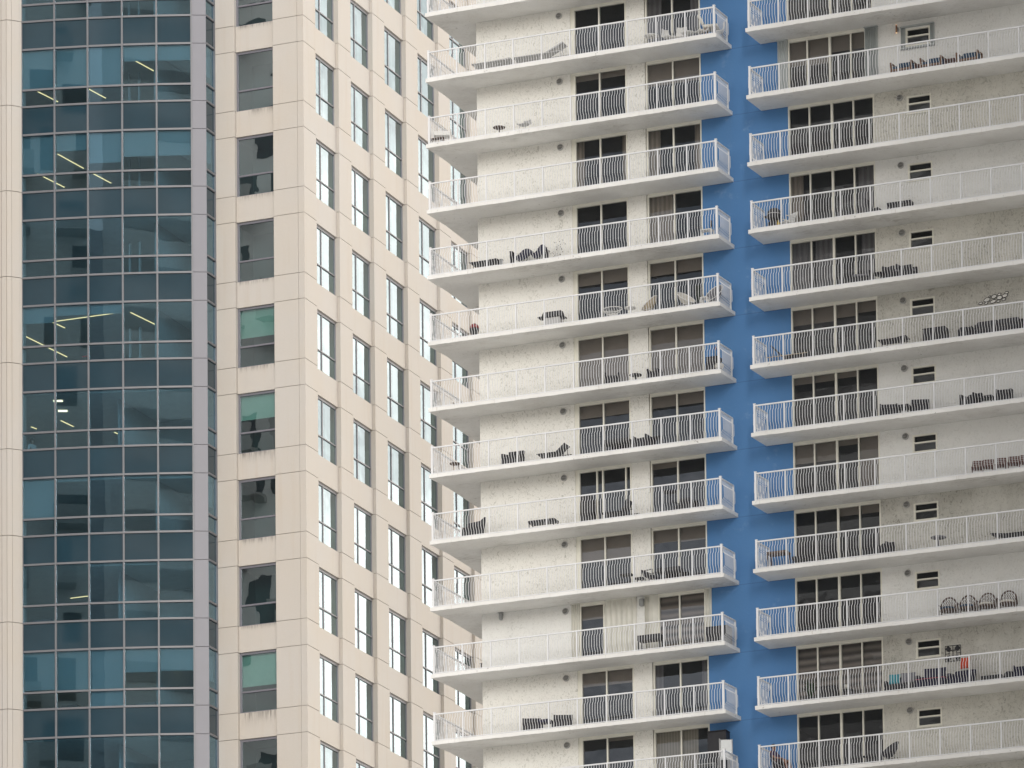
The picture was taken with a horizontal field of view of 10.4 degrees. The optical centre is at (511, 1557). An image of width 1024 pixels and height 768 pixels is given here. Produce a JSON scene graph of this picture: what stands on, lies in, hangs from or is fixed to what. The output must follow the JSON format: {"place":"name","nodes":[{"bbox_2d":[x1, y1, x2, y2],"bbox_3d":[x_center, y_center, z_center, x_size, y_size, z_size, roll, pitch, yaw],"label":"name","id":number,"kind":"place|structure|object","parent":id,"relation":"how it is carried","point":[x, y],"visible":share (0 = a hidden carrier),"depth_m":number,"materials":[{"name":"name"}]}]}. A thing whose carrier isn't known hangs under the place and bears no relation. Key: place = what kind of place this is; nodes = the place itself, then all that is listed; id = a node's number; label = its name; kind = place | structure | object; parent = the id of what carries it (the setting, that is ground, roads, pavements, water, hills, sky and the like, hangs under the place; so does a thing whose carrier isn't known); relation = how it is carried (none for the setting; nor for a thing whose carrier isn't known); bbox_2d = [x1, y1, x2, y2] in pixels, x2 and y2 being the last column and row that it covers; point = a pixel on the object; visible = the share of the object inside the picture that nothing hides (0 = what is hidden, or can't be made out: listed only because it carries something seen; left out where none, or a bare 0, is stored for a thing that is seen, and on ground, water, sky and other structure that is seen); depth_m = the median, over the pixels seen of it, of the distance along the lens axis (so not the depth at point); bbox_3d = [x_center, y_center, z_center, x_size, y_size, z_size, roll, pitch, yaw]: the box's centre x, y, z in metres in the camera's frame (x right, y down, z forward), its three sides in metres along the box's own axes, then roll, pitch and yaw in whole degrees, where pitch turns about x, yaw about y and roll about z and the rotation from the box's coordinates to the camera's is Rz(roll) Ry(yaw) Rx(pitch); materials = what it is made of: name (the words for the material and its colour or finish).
{"place":"outdoors","nodes":[
{"label":"outdoors","id":0,"kind":"place"},
{"bbox_2d":[0,0,482,767],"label":"office tower","id":1,"kind":"structure","parent":0,"point":[222,364],"depth_m":256.94,"materials":[{"name":"stone"}]},
{"bbox_2d":[236,0,272,26],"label":"office window","id":2,"kind":"structure","parent":1,"relation":"in","point":[248,12],"depth_m":257.43,"materials":[{"name":"glass"}]},
{"bbox_2d":[236,48,272,111],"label":"office window","id":3,"kind":"structure","parent":1,"relation":"in","point":[254,68],"depth_m":257.11,"materials":[{"name":"glass"}]},
{"bbox_2d":[237,133,273,196],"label":"office window","id":4,"kind":"structure","parent":1,"relation":"in","point":[254,153],"depth_m":256.74,"materials":[{"name":"glass"}]},
{"bbox_2d":[237,218,273,281],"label":"office window","id":5,"kind":"structure","parent":1,"relation":"in","point":[255,239],"depth_m":256.36,"materials":[{"name":"glass"}]},
{"bbox_2d":[238,304,274,367],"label":"office window","id":6,"kind":"structure","parent":1,"relation":"in","point":[256,339],"depth_m":255.99,"materials":[{"name":"glass"}]},
{"bbox_2d":[238,390,275,453],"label":"office window","id":7,"kind":"structure","parent":1,"relation":"in","point":[256,411],"depth_m":255.61,"materials":[{"name":"glass"}]},
{"bbox_2d":[239,476,275,539],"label":"office window","id":8,"kind":"structure","parent":1,"relation":"in","point":[257,499],"depth_m":255.24,"materials":[{"name":"glass"}]},
{"bbox_2d":[239,563,276,626],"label":"office window","id":9,"kind":"structure","parent":1,"relation":"in","point":[257,583],"depth_m":254.86,"materials":[{"name":"glass"}]},
{"bbox_2d":[240,649,276,712],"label":"office window","id":10,"kind":"structure","parent":1,"relation":"in","point":[258,670],"depth_m":254.49,"materials":[{"name":"glass"}]},
{"bbox_2d":[240,736,276,767],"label":"office window","id":11,"kind":"structure","parent":1,"relation":"in","point":[259,752],"depth_m":254.18,"materials":[{"name":"glass"}]},
{"bbox_2d":[315,0,333,41],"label":"office window","id":12,"kind":"structure","parent":1,"relation":"in","point":[324,14],"depth_m":259.13,"materials":[{"name":"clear glass"}]},
{"bbox_2d":[315,56,333,125],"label":"office window","id":13,"kind":"structure","parent":1,"relation":"in","point":[324,73],"depth_m":258.69,"materials":[{"name":"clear glass"}]},
{"bbox_2d":[316,140,334,210],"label":"office window","id":14,"kind":"structure","parent":1,"relation":"in","point":[325,158],"depth_m":258.31,"materials":[{"name":"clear glass"}]},
{"bbox_2d":[317,225,335,295],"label":"office window","id":15,"kind":"structure","parent":1,"relation":"in","point":[325,242],"depth_m":257.93,"materials":[{"name":"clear glass"}]},
{"bbox_2d":[317,310,335,379],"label":"office window","id":16,"kind":"structure","parent":1,"relation":"in","point":[326,328],"depth_m":257.62,"materials":[{"name":"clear glass"}]},
{"bbox_2d":[318,396,336,465],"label":"office window","id":17,"kind":"structure","parent":1,"relation":"in","point":[327,424],"depth_m":257.24,"materials":[{"name":"clear glass"}]},
{"bbox_2d":[319,482,336,550],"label":"office window","id":18,"kind":"structure","parent":1,"relation":"in","point":[327,497],"depth_m":256.86,"materials":[{"name":"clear glass"}]},
{"bbox_2d":[319,568,337,636],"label":"office window","id":19,"kind":"structure","parent":1,"relation":"in","point":[328,584],"depth_m":256.49,"materials":[{"name":"clear glass"}]},
{"bbox_2d":[319,655,338,722],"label":"office window","id":20,"kind":"structure","parent":1,"relation":"in","point":[329,697],"depth_m":256.11,"materials":[{"name":"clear glass"}]},
{"bbox_2d":[320,741,338,767],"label":"office window","id":21,"kind":"structure","parent":1,"relation":"in","point":[329,756],"depth_m":255.67,"materials":[{"name":"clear glass"}]},
{"bbox_2d":[350,0,367,68],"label":"office window","id":22,"kind":"structure","parent":1,"relation":"in","point":[358,17],"depth_m":262.70,"materials":[{"name":"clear glass"}]},
{"bbox_2d":[351,83,368,152],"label":"office window","id":23,"kind":"structure","parent":1,"relation":"in","point":[359,100],"depth_m":262.31,"materials":[{"name":"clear glass"}]},
{"bbox_2d":[352,167,368,235],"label":"office window","id":24,"kind":"structure","parent":1,"relation":"in","point":[360,184],"depth_m":261.93,"materials":[{"name":"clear glass"}]},
{"bbox_2d":[352,251,369,319],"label":"office window","id":25,"kind":"structure","parent":1,"relation":"in","point":[360,267],"depth_m":261.61,"materials":[{"name":"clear glass"}]},
{"bbox_2d":[353,335,370,403],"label":"office window","id":26,"kind":"structure","parent":1,"relation":"in","point":[361,351],"depth_m":261.23,"materials":[{"name":"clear glass"}]},
{"bbox_2d":[353,419,370,486],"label":"office window","id":27,"kind":"structure","parent":1,"relation":"in","point":[362,435],"depth_m":260.84,"materials":[{"name":"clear glass"}]},
{"bbox_2d":[354,504,371,571],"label":"office window","id":28,"kind":"structure","parent":1,"relation":"in","point":[362,519],"depth_m":260.46,"materials":[{"name":"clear glass"}]},
{"bbox_2d":[355,589,372,656],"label":"office window","id":29,"kind":"structure","parent":1,"relation":"in","point":[363,604],"depth_m":260.08,"materials":[{"name":"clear glass"}]},
{"bbox_2d":[355,674,372,740],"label":"office window","id":30,"kind":"structure","parent":1,"relation":"in","point":[364,689],"depth_m":259.70,"materials":[{"name":"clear glass"}]},
{"bbox_2d":[384,27,401,95],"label":"office window","id":31,"kind":"structure","parent":1,"relation":"in","point":[392,45],"depth_m":266.31,"materials":[{"name":"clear glass"}]},
{"bbox_2d":[385,110,401,177],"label":"office window","id":32,"kind":"structure","parent":1,"relation":"in","point":[393,127],"depth_m":265.92,"materials":[{"name":"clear glass"}]},
{"bbox_2d":[386,193,402,260],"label":"office window","id":33,"kind":"structure","parent":1,"relation":"in","point":[394,210],"depth_m":265.60,"materials":[{"name":"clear glass"}]},
{"bbox_2d":[386,275,403,342],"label":"office window","id":34,"kind":"structure","parent":1,"relation":"in","point":[395,309],"depth_m":265.21,"materials":[{"name":"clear glass"}]},
{"bbox_2d":[387,359,404,425],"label":"office window","id":35,"kind":"structure","parent":1,"relation":"in","point":[395,374],"depth_m":264.82,"materials":[{"name":"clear glass"}]},
{"bbox_2d":[388,442,404,508],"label":"office window","id":36,"kind":"structure","parent":1,"relation":"in","point":[396,457],"depth_m":264.44,"materials":[{"name":"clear glass"}]},
{"bbox_2d":[388,525,405,591],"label":"office window","id":37,"kind":"structure","parent":1,"relation":"in","point":[397,546],"depth_m":264.11,"materials":[{"name":"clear glass"}]},
{"bbox_2d":[389,609,406,675],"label":"office window","id":38,"kind":"structure","parent":1,"relation":"in","point":[397,624],"depth_m":263.66,"materials":[{"name":"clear glass"}]},
{"bbox_2d":[390,694,406,758],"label":"office window","id":39,"kind":"structure","parent":1,"relation":"in","point":[398,707],"depth_m":263.34,"materials":[{"name":"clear glass"}]},
{"bbox_2d":[417,0,433,41],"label":"office window","id":40,"kind":"structure","parent":1,"relation":"in","point":[424,24],"depth_m":270.11,"materials":[{"name":"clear glass"}]},
{"bbox_2d":[417,55,433,119],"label":"office window","id":41,"kind":"structure","parent":1,"relation":"in","point":[425,91],"depth_m":269.78,"materials":[{"name":"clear glass"}]},
{"bbox_2d":[418,136,434,202],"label":"office window","id":42,"kind":"structure","parent":1,"relation":"in","point":[426,158],"depth_m":269.39,"materials":[{"name":"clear glass"}]},
{"bbox_2d":[419,218,435,277],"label":"office window","id":43,"kind":"structure","parent":1,"relation":"in","point":[426,232],"depth_m":268.93,"materials":[{"name":"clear glass"}]},
{"bbox_2d":[420,300,436,365],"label":"office window","id":44,"kind":"structure","parent":1,"relation":"in","point":[427,352],"depth_m":268.60,"materials":[{"name":"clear glass"}]},
{"bbox_2d":[420,381,436,446],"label":"office window","id":45,"kind":"structure","parent":1,"relation":"in","point":[428,420],"depth_m":268.27,"materials":[{"name":"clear glass"}]},
{"bbox_2d":[421,464,437,529],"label":"office window","id":46,"kind":"structure","parent":1,"relation":"in","point":[429,488],"depth_m":267.94,"materials":[{"name":"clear glass"}]},
{"bbox_2d":[422,547,438,606],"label":"office window","id":47,"kind":"structure","parent":1,"relation":"in","point":[429,559],"depth_m":267.49,"materials":[{"name":"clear glass"}]},
{"bbox_2d":[422,629,439,694],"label":"office window","id":48,"kind":"structure","parent":1,"relation":"in","point":[429,639],"depth_m":267.16,"materials":[{"name":"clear glass"}]},
{"bbox_2d":[423,712,439,767],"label":"office window","id":49,"kind":"structure","parent":1,"relation":"in","point":[431,753],"depth_m":266.70,"materials":[{"name":"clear glass"}]},
{"bbox_2d":[449,1,464,67],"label":"office window","id":50,"kind":"structure","parent":1,"relation":"in","point":[453,43],"depth_m":273.63,"materials":[{"name":"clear glass"}]},
{"bbox_2d":[450,100,465,138],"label":"office window","id":51,"kind":"structure","parent":1,"relation":"in","point":[454,108],"depth_m":273.50,"materials":[{"name":"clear glass"}]},
{"bbox_2d":[451,165,466,204],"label":"office window","id":52,"kind":"structure","parent":1,"relation":"in","point":[455,174],"depth_m":273.16,"materials":[{"name":"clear glass"}]},
{"bbox_2d":[451,242,467,307],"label":"office window","id":53,"kind":"structure","parent":1,"relation":"in","point":[455,254],"depth_m":272.63,"materials":[{"name":"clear glass"}]},
{"bbox_2d":[452,323,467,387],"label":"office window","id":54,"kind":"structure","parent":1,"relation":"in","point":[457,371],"depth_m":272.23,"materials":[{"name":"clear glass"}]},
{"bbox_2d":[453,426,468,467],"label":"office window","id":55,"kind":"structure","parent":1,"relation":"in","point":[459,437],"depth_m":271.96,"materials":[{"name":"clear glass"}]},
{"bbox_2d":[454,492,469,536],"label":"office window","id":56,"kind":"structure","parent":1,"relation":"in","point":[460,503],"depth_m":271.57,"materials":[{"name":"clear glass"}]},
{"bbox_2d":[454,566,469,603],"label":"office window","id":57,"kind":"structure","parent":1,"relation":"in","point":[457,573],"depth_m":271.17,"materials":[{"name":"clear glass"}]},
{"bbox_2d":[455,648,471,712],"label":"office window","id":58,"kind":"structure","parent":1,"relation":"in","point":[461,700],"depth_m":270.71,"materials":[{"name":"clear glass"}]},
{"bbox_2d":[707,729,729,767],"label":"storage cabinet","id":59,"kind":"object","parent":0,"point":[714,736],"visible":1,"depth_m":223.32,"materials":[{"name":"black plastic"}]},
{"bbox_2d":[706,625,731,642],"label":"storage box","id":60,"kind":"object","parent":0,"point":[726,628],"visible":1,"depth_m":223.32,"materials":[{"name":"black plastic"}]},
{"bbox_3d":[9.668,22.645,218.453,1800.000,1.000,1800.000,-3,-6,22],"label":"ground","id":61,"kind":"structure","parent":0,"visible":0},
{"bbox_2d":[425,0,1023,767],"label":"condo building","id":62,"kind":"structure","parent":61,"relation":"on","point":[627,164],"depth_m":224.98,"materials":[{"name":"paint"}]},
{"bbox_2d":[514,41,568,62],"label":"sun lounger","id":63,"kind":"object","parent":62,"relation":"on","point":[562,44],"visible":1,"depth_m":228.82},
{"bbox_2d":[579,601,604,655],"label":"sliding door","id":64,"kind":"structure","parent":62,"relation":"in","point":[591,610],"depth_m":226.68,"materials":[{"name":"metal"}]},
{"bbox_2d":[570,0,625,54],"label":"sliding door","id":65,"kind":"structure","parent":62,"relation":"in","point":[573,11],"depth_m":228.85,"materials":[{"name":"metal"}]},
{"bbox_2d":[571,65,626,120],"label":"sliding door","id":66,"kind":"structure","parent":62,"relation":"in","point":[620,70],"depth_m":228.57,"materials":[{"name":"metal"}]},
{"bbox_2d":[572,131,627,187],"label":"sliding door","id":67,"kind":"structure","parent":62,"relation":"in","point":[577,144],"depth_m":228.46,"materials":[{"name":"metal"}]},
{"bbox_2d":[572,197,628,253],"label":"sliding door","id":68,"kind":"structure","parent":62,"relation":"in","point":[575,208],"depth_m":228.07,"materials":[{"name":"metal"}]},
{"bbox_2d":[573,264,628,320],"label":"sliding door","id":69,"kind":"structure","parent":62,"relation":"in","point":[616,273],"depth_m":227.79,"materials":[{"name":"glass"}]},
{"bbox_2d":[574,330,629,387],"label":"sliding door","id":70,"kind":"structure","parent":62,"relation":"in","point":[616,343],"depth_m":227.51,"materials":[{"name":"glass"}]},
{"bbox_2d":[575,397,630,454],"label":"sliding door","id":71,"kind":"structure","parent":62,"relation":"in","point":[617,406],"depth_m":227.29,"materials":[{"name":"glass"}]},
{"bbox_2d":[575,463,631,521],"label":"sliding door","id":72,"kind":"structure","parent":62,"relation":"in","point":[578,473],"depth_m":226.96,"materials":[{"name":"metal"}]},
{"bbox_2d":[576,530,632,588],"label":"sliding door","id":73,"kind":"structure","parent":62,"relation":"in","point":[616,544],"depth_m":226.74,"materials":[{"name":"glass"}]},
{"bbox_2d":[578,665,633,723],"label":"sliding door","id":74,"kind":"structure","parent":62,"relation":"in","point":[618,674],"depth_m":226.29,"materials":[{"name":"metal"}]},
{"bbox_2d":[578,732,634,767],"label":"sliding door","id":75,"kind":"structure","parent":62,"relation":"in","point":[631,735],"depth_m":225.88,"materials":[{"name":"glass"}]},
{"bbox_2d":[645,0,699,42],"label":"sliding door","id":76,"kind":"structure","parent":62,"relation":"in","point":[653,7],"depth_m":227.79,"materials":[{"name":"metal"}]},
{"bbox_2d":[646,54,700,109],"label":"sliding door","id":77,"kind":"structure","parent":62,"relation":"in","point":[690,65],"depth_m":227.29,"materials":[{"name":"glass"}]},
{"bbox_2d":[646,120,701,175],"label":"sliding door","id":78,"kind":"structure","parent":62,"relation":"in","point":[653,133],"depth_m":227.18,"materials":[{"name":"metal"}]},
{"bbox_2d":[647,186,702,242],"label":"sliding door","id":79,"kind":"structure","parent":62,"relation":"in","point":[661,203],"depth_m":227.01,"materials":[{"name":"metal"}]},
{"bbox_2d":[648,253,703,306],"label":"sliding door","id":80,"kind":"structure","parent":62,"relation":"in","point":[674,265],"depth_m":226.51,"materials":[{"name":"metal"}]},
{"bbox_2d":[649,320,704,375],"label":"sliding door","id":81,"kind":"structure","parent":62,"relation":"in","point":[677,335],"depth_m":226.24,"materials":[{"name":"glass"}]},
{"bbox_2d":[650,387,705,440],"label":"sliding door","id":82,"kind":"structure","parent":62,"relation":"in","point":[677,398],"depth_m":225.96,"materials":[{"name":"glass"}]},
{"bbox_2d":[651,454,706,511],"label":"sliding door","id":83,"kind":"structure","parent":62,"relation":"in","point":[672,462],"depth_m":225.80,"materials":[{"name":"glass"}]},
{"bbox_2d":[652,521,707,579],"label":"sliding door","id":84,"kind":"structure","parent":62,"relation":"in","point":[697,530],"depth_m":225.47,"materials":[{"name":"glass"}]},
{"bbox_2d":[653,656,708,716],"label":"sliding door","id":85,"kind":"structure","parent":62,"relation":"in","point":[658,674],"depth_m":225.08,"materials":[{"name":"metal"}]},
{"bbox_2d":[658,589,705,647],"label":"sliding door","id":86,"kind":"structure","parent":62,"relation":"in","point":[693,601],"depth_m":225.19,"materials":[{"name":"glass"}]},
{"bbox_2d":[654,724,709,767],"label":"sliding door","id":87,"kind":"structure","parent":62,"relation":"in","point":[668,741],"depth_m":224.81,"materials":[{"name":"glass"}]},
{"bbox_2d":[788,28,864,87],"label":"sliding door","id":88,"kind":"structure","parent":62,"relation":"in","point":[824,44],"depth_m":224.86,"materials":[{"name":"glass"}]},
{"bbox_2d":[788,94,874,154],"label":"sliding door","id":89,"kind":"structure","parent":62,"relation":"in","point":[831,102],"depth_m":224.31,"materials":[{"name":"metal"}]},
{"bbox_2d":[789,161,875,221],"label":"sliding door","id":90,"kind":"structure","parent":62,"relation":"in","point":[867,169],"depth_m":224.04,"materials":[{"name":"metal"}]},
{"bbox_2d":[790,229,876,290],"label":"sliding door","id":91,"kind":"structure","parent":62,"relation":"in","point":[800,251],"depth_m":224.20,"materials":[{"name":"metal"}]},
{"bbox_2d":[791,296,877,355],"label":"sliding door","id":92,"kind":"structure","parent":62,"relation":"in","point":[825,312],"depth_m":223.71,"materials":[{"name":"glass"}]},
{"bbox_2d":[792,364,878,426],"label":"sliding door","id":93,"kind":"structure","parent":62,"relation":"in","point":[830,375],"depth_m":223.49,"materials":[{"name":"glass"}]},
{"bbox_2d":[793,432,879,494],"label":"sliding door","id":94,"kind":"structure","parent":62,"relation":"in","point":[827,449],"depth_m":223.06,"materials":[{"name":"glass"}]},
{"bbox_2d":[794,500,880,561],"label":"sliding door","id":95,"kind":"structure","parent":62,"relation":"in","point":[874,506],"depth_m":222.79,"materials":[{"name":"metal"}]},
{"bbox_2d":[795,568,882,632],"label":"sliding door","id":96,"kind":"structure","parent":62,"relation":"in","point":[839,575],"depth_m":222.51,"materials":[{"name":"metal"}]},
{"bbox_2d":[796,636,883,700],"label":"sliding door","id":97,"kind":"structure","parent":62,"relation":"in","point":[866,651],"depth_m":222.35,"materials":[{"name":"glass"}]},
{"bbox_2d":[797,705,884,767],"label":"sliding door","id":98,"kind":"structure","parent":62,"relation":"in","point":[863,709],"depth_m":222.03,"materials":[{"name":"metal"}]},
{"bbox_2d":[914,569,939,590],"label":"awning window","id":99,"kind":"structure","parent":62,"relation":"in","point":[933,578],"depth_m":221.16,"materials":[{"name":"metal"}]},
{"bbox_2d":[915,638,940,658],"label":"awning window","id":100,"kind":"structure","parent":62,"relation":"in","point":[936,639],"depth_m":220.89,"materials":[{"name":"metal"}]},
{"bbox_2d":[915,675,946,687],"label":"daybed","id":101,"kind":"object","parent":62,"relation":"on","point":[926,682],"visible":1,"depth_m":219.50,"materials":[{"name":"grey fabric"}]},
{"bbox_2d":[922,326,948,340],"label":"chair","id":102,"kind":"object","parent":62,"relation":"on","point":[944,329],"visible":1,"depth_m":220.76,"materials":[{"name":"black plastic"}]},
{"bbox_2d":[947,669,975,684],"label":"wicker armchair","id":103,"kind":"object","parent":62,"relation":"on","point":[965,673],"visible":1,"depth_m":219.33,"materials":[{"name":"grey wicker"}]},
{"bbox_2d":[970,317,1022,334],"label":"wicker sofa","id":104,"kind":"object","parent":62,"relation":"on","point":[1002,327],"visible":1,"depth_m":220.12,"materials":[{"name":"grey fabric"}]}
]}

